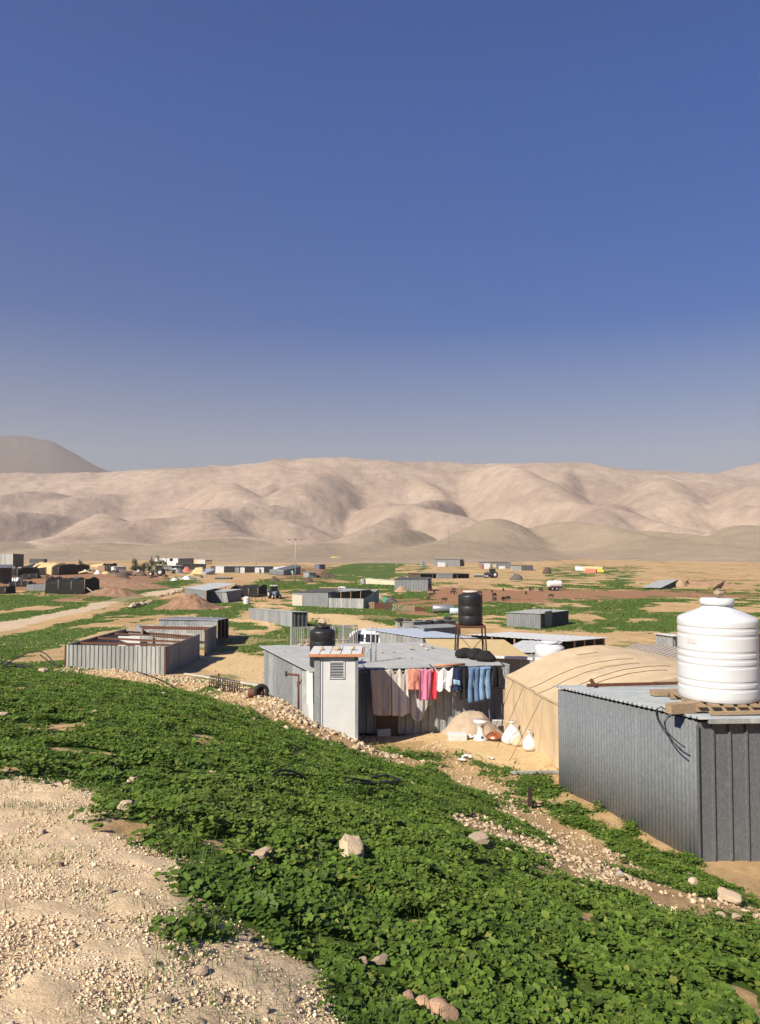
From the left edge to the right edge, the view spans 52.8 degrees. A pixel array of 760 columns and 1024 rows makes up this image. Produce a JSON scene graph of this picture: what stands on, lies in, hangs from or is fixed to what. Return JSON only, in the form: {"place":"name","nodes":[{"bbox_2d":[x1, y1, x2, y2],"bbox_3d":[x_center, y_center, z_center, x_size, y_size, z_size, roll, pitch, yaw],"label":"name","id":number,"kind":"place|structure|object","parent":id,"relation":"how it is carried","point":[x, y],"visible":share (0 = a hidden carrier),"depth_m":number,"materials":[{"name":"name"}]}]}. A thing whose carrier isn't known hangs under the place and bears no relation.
{"place":"outdoors","nodes":[
{"label":"outdoors","id":0,"kind":"place"},
{"bbox_2d":[0,588,181,631],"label":"dirt road","id":1,"kind":"structure","parent":0,"point":[12,624],"depth_m":105.61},
{"bbox_2d":[0,769,349,1023],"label":"gravel path","id":2,"kind":"structure","parent":0,"point":[38,992],"depth_m":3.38,"materials":[{"name":"gravel"}]},
{"bbox_2d":[191,964,207,976],"bbox_3d":[-0.722,1.842,3.071,0.055,0.043,0.062,2,-3,-44],"label":"rock","id":3,"kind":"object","parent":2,"relation":"on","point":[201,969],"visible":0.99,"depth_m":3.06,"materials":[{"name":"stone"}]},
{"bbox_2d":[0,435,759,563],"bbox_3d":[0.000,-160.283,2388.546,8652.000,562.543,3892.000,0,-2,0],"label":"hills","id":4,"kind":"structure","parent":0,"point":[58,502],"depth_m":1378.83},
{"bbox_2d":[0,559,759,1023],"bbox_3d":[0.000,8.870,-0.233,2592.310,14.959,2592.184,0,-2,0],"label":"ground","id":5,"kind":"structure","parent":0,"point":[740,575],"depth_m":55.63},
{"bbox_2d":[0,564,15,582],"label":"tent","id":6,"kind":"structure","parent":5,"relation":"on","point":[5,573],"depth_m":205.24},
{"bbox_2d":[0,586,15,593],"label":"goat hair tent","id":7,"kind":"object","parent":5,"relation":"on","point":[7,589],"visible":0.98,"depth_m":146.59,"materials":[{"name":"black fabric"}]},
{"bbox_2d":[0,554,23,567],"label":"house","id":8,"kind":"structure","parent":5,"relation":"on","point":[16,560],"depth_m":337.56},
{"bbox_2d":[9,581,32,586],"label":"goat hair tent","id":9,"kind":"object","parent":5,"relation":"on","point":[18,583],"visible":0.85,"depth_m":185.85,"materials":[{"name":"black fabric"}]},
{"bbox_2d":[12,568,38,575],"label":"goat hair tent","id":10,"kind":"object","parent":5,"relation":"on","point":[19,571],"visible":0.43,"depth_m":229.13,"materials":[{"name":"black fabric"}]},
{"bbox_2d":[0,651,57,668],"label":"hose","id":11,"kind":"object","parent":5,"relation":"on","point":[20,665],"visible":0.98,"depth_m":45.40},
{"bbox_2d":[26,583,44,590],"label":"sheet screen","id":12,"kind":"object","parent":5,"relation":"on","point":[37,587],"visible":0.63,"depth_m":153.03,"materials":[{"name":"metal"}]},
{"bbox_2d":[21,564,77,574],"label":"goat hair tent","id":13,"kind":"object","parent":5,"relation":"on","point":[68,569],"visible":0.61,"depth_m":259.00,"materials":[{"name":"black fabric"}]},
{"bbox_2d":[33,562,65,574],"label":"roof cloth","id":14,"kind":"object","parent":13,"relation":"on","point":[50,566],"visible":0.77,"depth_m":258.97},
{"bbox_2d":[45,576,99,594],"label":"goat hair tent","id":15,"kind":"object","parent":5,"relation":"on","point":[61,585],"visible":0.99,"depth_m":146.09,"materials":[{"name":"black fabric"}]},
{"bbox_2d":[84,586,144,596],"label":"soil mound","id":16,"kind":"object","parent":5,"relation":"on","point":[107,591],"visible":0.98,"depth_m":144.83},
{"bbox_2d":[98,577,160,582],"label":"soil mound","id":17,"kind":"object","parent":5,"relation":"on","point":[104,579],"visible":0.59,"depth_m":207.40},
{"bbox_2d":[118,636,140,645],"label":"panel","id":18,"kind":"object","parent":5,"relation":"on","point":[130,637],"visible":0.36,"depth_m":48.16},
{"bbox_2d":[64,629,199,674],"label":"open pen","id":19,"kind":"object","parent":5,"relation":"on","point":[165,653],"visible":0.76,"depth_m":42.35,"materials":[{"name":"metal"}]},
{"bbox_2d":[99,580,173,588],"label":"soil mound","id":20,"kind":"object","parent":5,"relation":"on","point":[125,584],"visible":0.86,"depth_m":163.17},
{"bbox_2d":[148,564,164,575],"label":"tractor","id":21,"kind":"object","parent":5,"relation":"on","point":[159,570],"visible":0.97,"depth_m":252.29,"materials":[{"name":"metal"}]},
{"bbox_2d":[155,557,193,565],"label":"house","id":22,"kind":"structure","parent":5,"relation":"on","point":[173,561],"depth_m":343.97,"materials":[{"name":"white concrete"}]},
{"bbox_2d":[135,625,216,655],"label":"open pen","id":23,"kind":"object","parent":5,"relation":"on","point":[208,634],"visible":0.56,"depth_m":59.51,"materials":[{"name":"metal"}]},
{"bbox_2d":[154,593,225,609],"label":"soil mound","id":24,"kind":"object","parent":5,"relation":"on","point":[191,601],"visible":0.96,"depth_m":115.58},
{"bbox_2d":[159,617,228,645],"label":"animal shed","id":25,"kind":"structure","parent":5,"relation":"on","point":[222,624],"depth_m":64.53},
{"bbox_2d":[185,582,235,599],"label":"farm shed","id":26,"kind":"structure","parent":5,"relation":"on","point":[200,591],"depth_m":131.09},
{"bbox_2d":[207,589,241,602],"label":"farm shed","id":27,"kind":"structure","parent":5,"relation":"on","point":[214,595],"depth_m":129.96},
{"bbox_2d":[209,676,239,693],"bbox_3d":[-5.184,5.723,25.441,0.204,0.756,3.787,1,-3,-27],"label":"wire roll","id":28,"kind":"object","parent":5,"relation":"on","point":[222,684],"visible":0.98,"depth_m":25.16,"materials":[{"name":"metal"}]},
{"bbox_2d":[210,566,272,572],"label":"farm shed","id":29,"kind":"structure","parent":5,"relation":"on","point":[248,569],"depth_m":298.69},
{"bbox_2d":[230,585,266,596],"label":"cloth tent","id":30,"kind":"object","parent":5,"relation":"on","point":[250,590],"visible":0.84,"depth_m":145.25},
{"bbox_2d":[247,846,270,859],"bbox_3d":[-0.792,2.240,5.029,0.131,0.076,0.117,-1,-2,15],"label":"rock","id":31,"kind":"object","parent":5,"relation":"on","point":[260,853],"visible":0.94,"depth_m":4.99,"materials":[{"name":"stone"}]},
{"bbox_2d":[267,585,281,598],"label":"tractor","id":32,"kind":"object","parent":5,"relation":"on","point":[273,591],"visible":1,"depth_m":141.22,"materials":[{"name":"metal"}]},
{"bbox_2d":[249,608,307,626],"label":"animal shed","id":33,"kind":"structure","parent":5,"relation":"on","point":[288,618],"depth_m":85.72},
{"bbox_2d":[269,565,300,574],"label":"cloth tent","id":34,"kind":"object","parent":5,"relation":"on","point":[286,570],"visible":0.95,"depth_m":282.17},
{"bbox_2d":[272,769,305,778],"bbox_3d":[-1.068,2.969,8.562,0.133,0.192,0.694,-1,-3,28],"label":"hose","id":35,"kind":"object","parent":5,"relation":"on","point":[293,773],"visible":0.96,"depth_m":8.61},
{"bbox_2d":[285,671,299,709],"bbox_3d":[-2.557,5.270,22.332,0.596,1.183,0.070,-2,-3,41],"label":"water pipe","id":36,"kind":"object","parent":5,"relation":"on","point":[298,694],"visible":0.89,"depth_m":22.15,"materials":[{"name":"metal"}]},
{"bbox_2d":[302,671,307,717],"bbox_3d":[-2.062,5.043,21.087,0.170,1.262,0.382,0,-2,-8],"label":"leaning board","id":37,"kind":"object","parent":5,"relation":"on","point":[304,697],"visible":0.64,"depth_m":21.07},
{"bbox_2d":[306,671,312,720],"bbox_3d":[-1.933,5.094,21.084,0.170,1.362,0.383,0,-2,-8],"label":"leaning board","id":38,"kind":"object","parent":5,"relation":"on","point":[309,675],"visible":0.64,"depth_m":21.10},
{"bbox_2d":[292,589,352,606],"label":"animal shed","id":39,"kind":"structure","parent":5,"relation":"on","point":[318,597],"depth_m":121.60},
{"bbox_2d":[290,625,357,644],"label":"slatted fence","id":40,"kind":"object","parent":5,"relation":"on","point":[343,634],"visible":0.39,"depth_m":49.77,"materials":[{"name":"grey metal"}]},
{"bbox_2d":[308,646,364,738],"bbox_3d":[-1.147,5.170,20.681,1.450,2.897,1.410,0,-2,0],"label":"toilet booth","id":41,"kind":"object","parent":5,"relation":"on","point":[336,690],"visible":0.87,"depth_m":20.12,"materials":[{"name":"grey metal"}]},
{"bbox_2d":[338,834,363,859],"bbox_3d":[-0.212,2.534,5.710,0.195,0.201,0.280,0,-2,-4],"label":"boulder","id":42,"kind":"object","parent":5,"relation":"on","point":[350,843],"visible":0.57,"depth_m":5.70,"materials":[{"name":"beige stone"}]},
{"bbox_2d":[335,588,371,598],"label":"dark shelter","id":43,"kind":"object","parent":5,"relation":"on","point":[360,593],"visible":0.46,"depth_m":120.84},
{"bbox_2d":[329,589,378,608],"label":"animal shed","id":44,"kind":"structure","parent":5,"relation":"on","point":[373,596],"depth_m":117.09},
{"bbox_2d":[350,628,388,642],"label":"van","id":45,"kind":"object","parent":5,"relation":"on","point":[363,633],"visible":0.05,"depth_m":50.29,"materials":[{"name":"white paint"}]},
{"bbox_2d":[361,578,393,584],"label":"tarp tent","id":46,"kind":"object","parent":5,"relation":"on","point":[378,581],"visible":0.66,"depth_m":208.80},
{"bbox_2d":[0,577,755,735],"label":"field stones","id":47,"kind":"object","parent":5,"relation":"on","point":[261,672],"visible":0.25,"depth_m":65.41,"materials":[{"name":"stone"}]},
{"bbox_2d":[370,953,387,964],"bbox_3d":[-0.003,2.234,3.818,0.097,0.047,0.054,1,-2,-17],"label":"rock","id":48,"kind":"object","parent":5,"relation":"on","point":[380,959],"visible":0.99,"depth_m":3.81,"materials":[{"name":"stone"}]},
{"bbox_2d":[0,641,759,1023],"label":"mallow leaves","id":49,"kind":"object","parent":5,"relation":"on","point":[640,961],"visible":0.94,"depth_m":5.73,"materials":[{"name":"green plant"}]},
{"bbox_2d":[341,774,401,784],"bbox_3d":[-0.043,3.650,10.439,0.402,0.662,2.398,-1,-2,16],"label":"hose","id":50,"kind":"object","parent":49,"relation":"on","point":[369,782],"visible":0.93,"depth_m":10.00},
{"bbox_2d":[0,580,759,668],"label":"field grass","id":51,"kind":"structure","parent":5,"relation":"on","point":[326,608],"depth_m":114.87,"materials":[{"name":"plant"}]},
{"bbox_2d":[259,642,509,735],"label":"metal shed","id":52,"kind":"structure","parent":5,"relation":"on","point":[444,709],"depth_m":22.88,"materials":[{"name":"metal"}]},
{"bbox_2d":[310,625,334,666],"bbox_3d":[-1.659,3.856,22.111,0.740,1.166,0.740,0,-2,0],"label":"water tank","id":53,"kind":"object","parent":52,"relation":"on","point":[322,635],"visible":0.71,"depth_m":21.84,"materials":[{"name":"black plastic"}]},
{"bbox_2d":[360,626,375,661],"bbox_3d":[-0.355,4.074,25.257,0.492,1.066,4.766,0,-2,0],"label":"antenna mast","id":54,"kind":"object","parent":52,"relation":"on","point":[370,649],"visible":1,"depth_m":23.20,"materials":[{"name":"metal"}]},
{"bbox_2d":[376,677,397,735],"bbox_3d":[0.201,5.603,21.940,0.620,1.700,0.030,1,-2,-16],"label":"door","id":55,"kind":"structure","parent":52,"relation":"in","point":[382,722],"depth_m":21.93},
{"bbox_2d":[362,662,505,668],"bbox_3d":[1.601,4.439,22.184,4.290,0.180,0.370,1,-2,-16],"label":"clothesline","id":56,"kind":"object","parent":52,"relation":"attached to","point":[433,667],"visible":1,"depth_m":21.98,"materials":[{"name":"fabric"}]},
{"bbox_2d":[370,669,390,715],"bbox_3d":[0.025,5.061,21.502,0.618,1.327,0.070,1,-2,-16],"label":"bed sheet","id":57,"kind":"object","parent":56,"relation":"hanging from","point":[381,690],"visible":1,"depth_m":21.51,"materials":[{"name":"beige fabric"}]},
{"bbox_2d":[391,669,408,715],"bbox_3d":[0.582,5.100,21.672,0.538,1.339,0.086,1,-2,-19],"label":"bed sheet","id":58,"kind":"object","parent":56,"relation":"hanging from","point":[400,701],"visible":1,"depth_m":21.67,"materials":[{"name":"beige fabric"}]},
{"bbox_2d":[408,668,418,689],"bbox_3d":[0.946,4.750,21.769,0.332,0.609,0.050,1,-2,-17],"label":"towel","id":59,"kind":"object","parent":56,"relation":"hanging from","point":[413,679],"visible":1,"depth_m":21.76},
{"bbox_2d":[405,668,432,720],"bbox_3d":[1.137,5.243,22.000,0.854,1.514,0.112,1,-2,-15],"label":"blanket","id":60,"kind":"object","parent":56,"relation":"hanging from","point":[417,708],"visible":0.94,"depth_m":21.98,"materials":[{"name":"grey fabric"}]},
{"bbox_2d":[419,668,431,700],"bbox_3d":[1.290,4.914,21.853,0.388,0.909,0.098,1,-2,-20],"label":"towel","id":61,"kind":"object","parent":56,"relation":"hanging from","point":[424,683],"visible":1,"depth_m":21.85,"materials":[{"name":"pink fabric"}]},
{"bbox_2d":[431,669,436,699],"bbox_3d":[1.544,4.930,21.979,0.196,0.895,0.069,1,-2,-16],"label":"towel","id":62,"kind":"object","parent":56,"relation":"hanging from","point":[433,684],"visible":1,"depth_m":21.98,"materials":[{"name":"red fabric"}]},
{"bbox_2d":[434,668,452,691],"bbox_3d":[1.836,4.829,22.013,0.586,0.702,0.085,1,-2,-15],"label":"shirt","id":63,"kind":"object","parent":56,"relation":"hanging from","point":[444,678],"visible":1,"depth_m":22.02,"materials":[{"name":"white fabric"}]},
{"bbox_2d":[451,668,460,690],"bbox_3d":[2.208,4.831,22.122,0.292,0.673,0.092,1,-2,-13],"label":"shirt","id":64,"kind":"object","parent":56,"relation":"hanging from","point":[456,686],"visible":1,"depth_m":22.12,"materials":[{"name":"blue fabric"}]},
{"bbox_2d":[460,667,468,699],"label":"trousers","id":65,"kind":"object","parent":56,"relation":"hanging from","point":[464,682],"visible":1,"depth_m":22.22,"materials":[{"name":"black fabric"}]},
{"bbox_2d":[468,667,479,702],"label":"jeans","id":66,"kind":"object","parent":56,"relation":"hanging from","point":[474,672],"visible":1,"depth_m":22.23,"materials":[{"name":"blue fabric"}]},
{"bbox_2d":[479,666,490,699],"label":"jeans","id":67,"kind":"object","parent":56,"relation":"hanging from","point":[485,672],"visible":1,"depth_m":22.33,"materials":[{"name":"fabric"}]},
{"bbox_2d":[489,665,504,688],"bbox_3d":[3.378,4.840,22.465,0.568,0.702,0.101,1,-2,-15],"label":"shirt","id":68,"kind":"object","parent":56,"relation":"hanging from","point":[497,679],"visible":1,"depth_m":22.48,"materials":[{"name":"black fabric"}]},
{"bbox_2d":[455,647,469,657],"bbox_3d":[2.714,4.469,24.399,0.674,0.311,0.499,0,-2,0],"label":"black bundle","id":69,"kind":"object","parent":52,"relation":"on","point":[461,653],"visible":0.77,"depth_m":24.20,"materials":[{"name":"fabric"}]},
{"bbox_2d":[454,623,486,650],"bbox_3d":[3.580,5.981,30.781,1.492,2.894,1.255,0,-2,0],"label":"tank stand","id":70,"kind":"object","parent":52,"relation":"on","point":[458,626],"visible":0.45,"depth_m":30.29,"materials":[{"name":"metal"}]},
{"bbox_2d":[458,590,482,625],"bbox_3d":[3.639,3.852,30.868,0.980,1.367,0.980,0,-2,0],"label":"water tank","id":71,"kind":"object","parent":70,"relation":"on","point":[470,608],"visible":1,"depth_m":30.46,"materials":[{"name":"black plastic"}]},
{"bbox_2d":[467,648,482,659],"bbox_3d":[3.064,4.438,24.062,0.648,0.335,0.513,1,-2,-19],"label":"black bundle","id":72,"kind":"object","parent":52,"relation":"on","point":[472,653],"visible":0.73,"depth_m":23.93,"materials":[{"name":"fabric"}]},
{"bbox_2d":[475,650,495,661],"bbox_3d":[3.243,4.423,23.608,0.666,0.311,0.559,0,-2,0],"label":"black bundle","id":73,"kind":"object","parent":52,"relation":"on","point":[486,656],"visible":1,"depth_m":23.41,"materials":[{"name":"fabric"}]},
{"bbox_2d":[49,666,759,925],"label":"rubble","id":74,"kind":"object","parent":5,"relation":"on","point":[291,713],"visible":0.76,"depth_m":15.93,"materials":[{"name":"stone"}]},
{"bbox_2d":[394,577,431,590],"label":"farm shed","id":75,"kind":"structure","parent":5,"relation":"on","point":[414,583],"depth_m":167.97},
{"bbox_2d":[366,628,474,642],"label":"animal shed","id":76,"kind":"structure","parent":5,"relation":"on","point":[391,635],"depth_m":49.27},
{"bbox_2d":[396,619,455,627],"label":"animal shed","id":77,"kind":"structure","parent":5,"relation":"on","point":[403,624],"depth_m":62.49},
{"bbox_2d":[410,624,460,634],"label":"animal shed","id":78,"kind":"structure","parent":5,"relation":"on","point":[447,628],"depth_m":55.41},
{"bbox_2d":[408,573,468,577],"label":"farm shed","id":79,"kind":"structure","parent":5,"relation":"on","point":[459,575],"depth_m":269.73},
{"bbox_2d":[426,997,458,1023],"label":"rock","id":80,"kind":"object","parent":5,"relation":"on","point":[449,1011],"visible":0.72,"depth_m":3.32,"materials":[{"name":"stone"}]},
{"bbox_2d":[432,605,453,612],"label":"drum","id":81,"kind":"object","parent":5,"relation":"on","point":[441,608],"visible":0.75,"depth_m":107.15,"materials":[{"name":"grey metal"}]},
{"bbox_2d":[434,559,463,566],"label":"farm shed","id":82,"kind":"structure","parent":5,"relation":"on","point":[452,562],"depth_m":440.93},
{"bbox_2d":[448,732,466,740],"bbox_3d":[2.128,6.179,21.087,0.500,0.200,0.300,0,-2,-3],"label":"foam box","id":83,"kind":"object","parent":5,"relation":"on","point":[457,736],"visible":1,"depth_m":20.94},
{"bbox_2d":[441,711,502,734],"bbox_3d":[2.663,6.191,22.338,1.993,0.809,1.319,0,-2,0],"label":"covered heap","id":84,"kind":"object","parent":5,"relation":"on","point":[462,722],"visible":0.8,"depth_m":22.04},
{"bbox_2d":[466,830,488,844],"bbox_3d":[1.035,3.558,8.328,0.293,0.134,0.184,1,-2,-18],"label":"rock","id":85,"kind":"object","parent":5,"relation":"on","point":[481,837],"visible":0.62,"depth_m":8.29,"materials":[{"name":"stone"}]},
{"bbox_2d":[425,639,533,689],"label":"tarp roofed shed","id":86,"kind":"structure","parent":5,"relation":"on","point":[506,652],"depth_m":36.95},
{"bbox_2d":[473,719,487,740],"bbox_3d":[2.764,5.988,21.042,0.410,0.535,0.410,0,-2,0],"label":"plastic stand","id":87,"kind":"object","parent":5,"relation":"on","point":[480,724],"visible":1,"depth_m":20.95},
{"bbox_2d":[485,730,501,741],"bbox_3d":[3.164,6.151,21.141,0.660,0.275,0.656,0,-2,0],"label":"pot","id":88,"kind":"object","parent":5,"relation":"on","point":[495,737],"visible":0.83,"depth_m":20.96,"materials":[{"name":"metal"}]},
{"bbox_2d":[479,562,510,567],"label":"farm shed","id":89,"kind":"structure","parent":5,"relation":"on","point":[506,564],"depth_m":391.31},
{"bbox_2d":[501,721,522,744],"bbox_3d":[3.569,5.939,20.614,0.562,0.601,0.480,1,-3,-22],"label":"sack","id":90,"kind":"object","parent":5,"relation":"on","point":[511,732],"visible":0.87,"depth_m":20.50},
{"bbox_2d":[523,731,534,751],"bbox_3d":[3.865,5.895,19.754,0.372,0.485,0.391,0,-2,0],"label":"plastic bag","id":91,"kind":"object","parent":5,"relation":"on","point":[528,742],"visible":0.98,"depth_m":19.62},
{"bbox_2d":[510,770,558,773],"bbox_3d":[3.610,6.015,17.701,1.200,0.056,0.090,0,-2,-4],"label":"gutter pipe","id":92,"kind":"object","parent":5,"relation":"on","point":[539,772],"visible":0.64,"depth_m":17.68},
{"bbox_2d":[505,609,568,628],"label":"farm shed","id":93,"kind":"structure","parent":5,"relation":"on","point":[538,618],"depth_m":84.54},
{"bbox_2d":[544,611,551,626],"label":"door","id":94,"kind":"structure","parent":93,"relation":"in","point":[547,614],"depth_m":83.71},
{"bbox_2d":[513,640,561,662],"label":"animal shed","id":95,"kind":"structure","parent":5,"relation":"on","point":[526,647],"depth_m":46.81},
{"bbox_2d":[468,632,607,649],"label":"goat shelter","id":96,"kind":"object","parent":5,"relation":"on","point":[567,641],"visible":0.5,"depth_m":56.22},
{"bbox_2d":[535,640,564,660],"bbox_3d":[7.920,7.022,35.743,1.360,2.010,1.360,0,-2,0],"label":"water tank","id":97,"kind":"object","parent":5,"relation":"on","point":[545,648],"visible":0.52,"depth_m":35.37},
{"bbox_2d":[547,580,565,590],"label":"tank trailer","id":98,"kind":"object","parent":5,"relation":"on","point":[556,585],"visible":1,"depth_m":172.49,"materials":[{"name":"metal"}]},
{"bbox_2d":[490,645,677,767],"bbox_3d":[6.613,5.146,20.028,7.148,2.669,4.901,0,-2,-10],"label":"canvas tent","id":99,"kind":"object","parent":5,"relation":"on","point":[531,699],"visible":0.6,"depth_m":20.13,"materials":[{"name":"fabric"}]},
{"bbox_2d":[626,643,677,658],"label":"animal shed","id":100,"kind":"structure","parent":5,"relation":"on","point":[669,651],"depth_m":30.17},
{"bbox_2d":[552,685,759,862],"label":"metal shed","id":101,"kind":"structure","parent":5,"relation":"on","point":[623,755],"depth_m":13.07,"materials":[{"name":"metal"}]},
{"bbox_2d":[586,678,677,686],"bbox_3d":[6.000,3.669,16.514,3.109,0.178,0.109,0,-2,-3],"label":"steel bar","id":102,"kind":"object","parent":101,"relation":"on","point":[593,683],"visible":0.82,"depth_m":16.48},
{"bbox_2d":[649,688,677,695],"bbox_3d":[5.782,3.505,14.919,1.010,0.102,0.220,0,-2,-6],"label":"timber plank","id":103,"kind":"object","parent":101,"relation":"on","point":[659,692],"visible":0.5,"depth_m":14.80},
{"bbox_2d":[656,706,685,750],"bbox_3d":[4.734,3.542,12.575,0.218,0.606,0.673,0,-2,-9],"label":"cable","id":104,"kind":"object","parent":101,"relation":"hanging from","point":[660,723],"visible":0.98,"depth_m":12.54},
{"bbox_2d":[665,701,702,714],"bbox_3d":[4.995,3.211,12.579,0.602,0.161,0.160,1,-2,-15],"label":"timber plank","id":105,"kind":"object","parent":101,"relation":"on","point":[683,707],"visible":0.86,"depth_m":12.51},
{"bbox_2d":[670,691,759,711],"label":"wooden pallet","id":106,"kind":"object","parent":101,"relation":"on","point":[706,707],"visible":0.43,"depth_m":12.53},
{"bbox_2d":[677,597,759,704],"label":"water tank","id":107,"kind":"object","parent":106,"relation":"on","point":[718,655],"visible":1,"depth_m":12.64,"materials":[{"name":"plastic"}]},
{"bbox_2d":[709,710,759,715],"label":"timber plank","id":108,"kind":"object","parent":101,"relation":"on","point":[744,712],"visible":1,"depth_m":12.24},
{"bbox_2d":[643,579,677,588],"bbox_3d":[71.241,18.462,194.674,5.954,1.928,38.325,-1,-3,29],"label":"lean to","id":109,"kind":"object","parent":5,"relation":"on","point":[665,584],"visible":0.82,"depth_m":191.44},
{"bbox_2d":[653,633,676,646],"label":"metal cabin","id":110,"kind":"object","parent":5,"relation":"on","point":[665,639],"visible":0.33,"depth_m":48.17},
{"bbox_2d":[686,579,736,587],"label":"earth wall","id":111,"kind":"structure","parent":5,"relation":"on","point":[712,582],"depth_m":198.30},
{"bbox_2d":[717,886,741,904],"bbox_3d":[4.390,4.835,9.611,0.347,0.145,0.293,-2,-3,41],"label":"rock","id":112,"kind":"object","parent":5,"relation":"on","point":[730,896],"visible":0.98,"depth_m":9.56,"materials":[{"name":"stone"}]},
{"bbox_2d":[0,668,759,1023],"bbox_3d":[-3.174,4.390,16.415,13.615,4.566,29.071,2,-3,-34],"label":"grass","id":113,"kind":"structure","parent":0,"point":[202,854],"depth_m":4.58,"materials":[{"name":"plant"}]},
{"bbox_2d":[0,0,759,473],"label":"sky","id":114,"kind":"structure","parent":0,"point":[233,232],"materials":[{"name":"blue"}]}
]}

